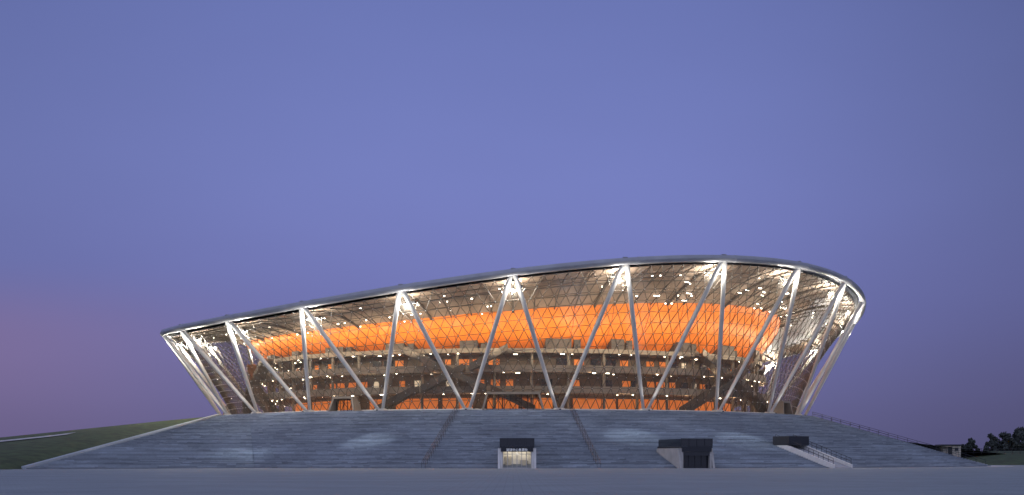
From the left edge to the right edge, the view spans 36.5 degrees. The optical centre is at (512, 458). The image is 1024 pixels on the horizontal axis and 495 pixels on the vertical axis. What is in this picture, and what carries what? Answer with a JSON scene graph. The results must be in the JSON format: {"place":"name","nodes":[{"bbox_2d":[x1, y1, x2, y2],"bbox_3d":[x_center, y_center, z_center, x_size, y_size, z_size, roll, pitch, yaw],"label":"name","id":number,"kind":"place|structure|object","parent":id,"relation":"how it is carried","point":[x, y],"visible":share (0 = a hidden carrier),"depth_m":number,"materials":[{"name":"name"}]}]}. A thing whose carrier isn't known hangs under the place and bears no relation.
{"place":"outdoors","nodes":[
{"label":"outdoors","id":0,"kind":"place"},
{"bbox_2d":[0,417,1000,468],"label":"grass hill","id":1,"kind":"structure","parent":0,"point":[16,454],"depth_m":272.10,"materials":[{"name":"green plant"}]},
{"bbox_2d":[0,432,74,441],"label":"footpath","id":2,"kind":"structure","parent":1,"relation":"on","point":[34,437],"depth_m":281.39,"materials":[{"name":"concrete"}]},
{"bbox_2d":[0,465,1010,469],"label":"pavement","id":3,"kind":"structure","parent":0,"point":[544,468],"depth_m":249.85,"materials":[{"name":"concrete"}]},
{"bbox_2d":[498,438,535,467],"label":"entrance pavilion","id":4,"kind":"structure","parent":3,"relation":"on","point":[521,451],"depth_m":251.19,"materials":[{"name":"white paint"}]},
{"bbox_2d":[502,452,530,467],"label":"doors","id":5,"kind":"structure","parent":4,"relation":"in","point":[508,458],"depth_m":253.99,"materials":[{"name":"paint"}]},
{"bbox_2d":[657,438,714,467],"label":"entrance pavilion","id":6,"kind":"structure","parent":3,"relation":"on","point":[688,453],"depth_m":256.11,"materials":[{"name":"concrete"}]},
{"bbox_2d":[683,452,709,467],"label":"doors","id":7,"kind":"structure","parent":6,"relation":"in","point":[690,459],"depth_m":256.14,"materials":[{"name":"black glass"}]},
{"bbox_2d":[0,465,1023,494],"bbox_3d":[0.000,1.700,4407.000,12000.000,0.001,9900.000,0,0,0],"label":"ground","id":8,"kind":"structure","parent":0,"point":[778,481],"depth_m":112.84,"materials":[{"name":"grey concrete"}]},
{"bbox_2d":[21,414,220,468],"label":"wing wall","id":9,"kind":"structure","parent":8,"relation":"on","point":[96,447],"depth_m":267.81,"materials":[{"name":"concrete"}]},
{"bbox_2d":[27,410,990,468],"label":"grand staircase","id":10,"kind":"structure","parent":8,"relation":"on","point":[407,438],"depth_m":277.00,"materials":[{"name":"stone"}]},
{"bbox_2d":[421,405,459,466],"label":"stair handrail","id":11,"kind":"object","parent":10,"relation":"on","point":[454,411],"visible":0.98,"depth_m":269.43,"materials":[{"name":"grey metal"}]},
{"bbox_2d":[160,254,865,414],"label":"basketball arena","id":12,"kind":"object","parent":10,"relation":"on","point":[683,333],"visible":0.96,"depth_m":303.45,"materials":[{"name":"metal"}]},
{"bbox_2d":[295,359,730,410],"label":"gallery doors","id":13,"kind":"structure","parent":12,"relation":"in","point":[416,402],"depth_m":311.50,"materials":[{"name":"beige"}]},
{"bbox_2d":[569,405,600,464],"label":"stair handrail","id":14,"kind":"object","parent":10,"relation":"on","point":[579,423],"visible":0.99,"depth_m":269.58,"materials":[{"name":"grey metal"}]},
{"bbox_2d":[816,414,975,460],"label":"stair handrail","id":15,"kind":"object","parent":10,"relation":"on","point":[887,436],"visible":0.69,"depth_m":348.30,"materials":[{"name":"grey metal"}]},
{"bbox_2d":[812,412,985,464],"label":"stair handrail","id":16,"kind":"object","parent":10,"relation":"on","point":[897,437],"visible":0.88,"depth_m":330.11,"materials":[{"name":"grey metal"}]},
{"bbox_2d":[773,434,852,467],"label":"sunken stair entrance","id":17,"kind":"object","parent":8,"relation":"on","point":[796,445],"visible":0.99,"depth_m":274.30,"materials":[{"name":"white paint"}]},
{"bbox_2d":[0,0,1023,450],"label":"sky","id":18,"kind":"structure","parent":0,"point":[164,164],"materials":[{"name":"blue"}]},
{"bbox_2d":[961,451,1023,464],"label":"embankment","id":19,"kind":"structure","parent":0,"point":[1015,458],"depth_m":401.52,"materials":[{"name":"green plant"}]},
{"bbox_2d":[935,444,962,457],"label":"service building","id":20,"kind":"structure","parent":19,"relation":"on","point":[952,446],"depth_m":409.00,"materials":[{"name":"concrete"}]},
{"bbox_2d":[930,448,1023,454],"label":"metal fence","id":21,"kind":"object","parent":19,"relation":"on","point":[980,448],"visible":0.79,"depth_m":401.00,"materials":[{"name":"grey metal"}]},
{"bbox_2d":[961,427,1023,451],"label":"tree line","id":22,"kind":"object","parent":19,"relation":"on","point":[1008,441],"visible":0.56,"depth_m":488.53,"materials":[{"name":"green plant"}]}
]}

